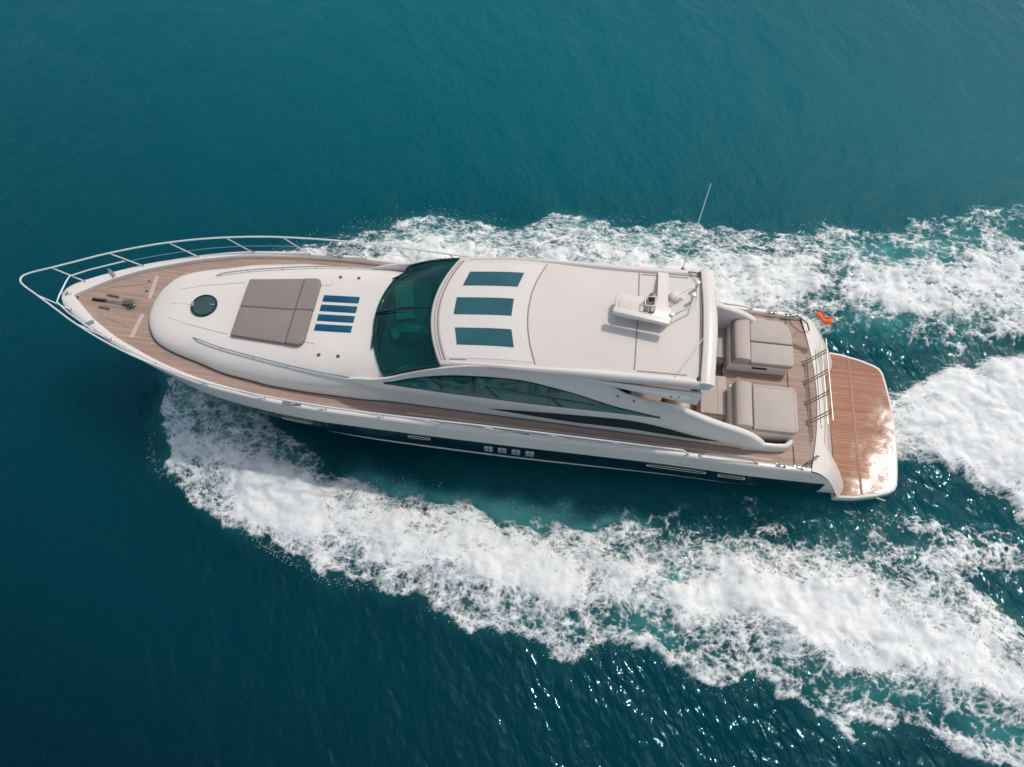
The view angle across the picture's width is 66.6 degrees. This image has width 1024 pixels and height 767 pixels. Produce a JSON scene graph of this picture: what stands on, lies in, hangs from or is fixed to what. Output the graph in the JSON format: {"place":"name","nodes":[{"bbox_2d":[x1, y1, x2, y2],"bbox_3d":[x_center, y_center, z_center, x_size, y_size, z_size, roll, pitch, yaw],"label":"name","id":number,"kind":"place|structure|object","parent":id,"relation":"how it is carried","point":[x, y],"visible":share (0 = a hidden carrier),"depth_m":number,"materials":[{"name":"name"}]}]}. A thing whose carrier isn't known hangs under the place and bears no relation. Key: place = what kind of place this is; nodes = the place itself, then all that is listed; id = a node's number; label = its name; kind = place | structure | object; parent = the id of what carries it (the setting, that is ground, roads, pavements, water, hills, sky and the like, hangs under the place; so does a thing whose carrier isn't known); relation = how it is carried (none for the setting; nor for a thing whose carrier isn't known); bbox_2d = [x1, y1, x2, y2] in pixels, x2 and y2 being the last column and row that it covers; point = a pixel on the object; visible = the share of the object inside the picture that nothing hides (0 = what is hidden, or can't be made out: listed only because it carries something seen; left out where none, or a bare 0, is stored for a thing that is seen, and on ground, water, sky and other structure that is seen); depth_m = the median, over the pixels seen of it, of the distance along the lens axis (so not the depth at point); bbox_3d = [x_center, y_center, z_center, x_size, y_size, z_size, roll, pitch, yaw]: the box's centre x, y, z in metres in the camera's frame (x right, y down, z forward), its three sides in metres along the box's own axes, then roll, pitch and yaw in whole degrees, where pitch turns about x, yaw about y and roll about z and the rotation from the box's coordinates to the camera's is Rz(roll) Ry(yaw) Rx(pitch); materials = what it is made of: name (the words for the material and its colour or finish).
{"place":"outdoors","nodes":[
{"label":"outdoors","id":0,"kind":"place"},
{"bbox_2d":[0,0,1023,766],"bbox_3d":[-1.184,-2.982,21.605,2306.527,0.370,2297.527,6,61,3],"label":"water","id":1,"kind":"structure","parent":0,"point":[150,616],"depth_m":20.85,"materials":[{"name":"teal liquid"}]},
{"bbox_2d":[19,183,897,501],"bbox_3d":[-0.935,-1.224,17.963,20.796,5.555,5.018,6,61,3],"label":"motor yacht","id":2,"kind":"object","parent":1,"relation":"on","point":[619,367],"visible":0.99,"depth_m":17.23,"materials":[{"name":"white paint"}]},
{"bbox_2d":[231,278,320,346],"bbox_3d":[-5.349,-1.686,17.718,1.720,0.240,1.823,6,61,3],"label":"sun pad","id":3,"kind":"object","parent":2,"relation":"on","point":[278,311],"visible":1,"depth_m":17.64,"materials":[{"name":"beige fabric"}]},
{"bbox_2d":[699,376,726,416],"bbox_3d":[4.630,0.266,17.976,0.600,0.114,1.020,6,61,3],"label":"bench seat","id":4,"kind":"object","parent":2,"relation":"on","point":[713,400],"visible":0.66,"depth_m":17.86,"materials":[{"name":"beige fabric"}]},
{"bbox_2d":[716,328,725,359],"bbox_3d":[4.813,-1.053,18.709,0.600,0.114,1.020,6,61,3],"label":"bench seat","id":5,"kind":"object","parent":2,"relation":"on","point":[721,347],"visible":0.23,"depth_m":18.57,"materials":[{"name":"beige fabric"}]},
{"bbox_2d":[730,318,793,368],"bbox_3d":[5.841,-0.911,18.356,1.429,0.568,1.240,6,61,3],"label":"sun bed","id":6,"kind":"object","parent":2,"relation":"on","point":[765,343],"visible":0.95,"depth_m":18.14,"materials":[{"name":"beige fabric"}]},
{"bbox_2d":[732,381,798,434],"bbox_3d":[5.636,0.604,17.515,1.439,0.568,1.150,6,61,3],"label":"sun bed","id":7,"kind":"object","parent":2,"relation":"on","point":[764,408],"visible":0.98,"depth_m":17.32,"materials":[{"name":"beige fabric"}]},
{"bbox_2d":[799,310,833,327],"bbox_3d":[7.157,-1.383,18.389,0.595,0.833,0.233,25,64,13],"label":"ensign","id":8,"kind":"object","parent":2,"relation":"attached to","point":[824,319],"visible":1,"depth_m":18.07,"materials":[{"name":"orange fabric"}]},
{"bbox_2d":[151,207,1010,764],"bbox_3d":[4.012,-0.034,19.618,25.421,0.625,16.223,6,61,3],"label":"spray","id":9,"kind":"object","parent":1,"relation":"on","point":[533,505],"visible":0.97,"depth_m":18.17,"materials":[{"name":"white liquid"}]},
{"bbox_2d":[160,378,1023,766],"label":"port wake foam","id":10,"kind":"object","parent":1,"relation":"on","point":[846,620],"visible":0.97,"depth_m":17.29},
{"bbox_2d":[283,209,1023,355],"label":"starboard wake foam","id":11,"kind":"object","parent":1,"relation":"on","point":[894,290],"visible":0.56,"depth_m":21.48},
{"bbox_2d":[888,354,1023,523],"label":"propeller wash foam","id":12,"kind":"object","parent":1,"relation":"on","point":[968,418],"visible":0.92,"depth_m":19.25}
]}

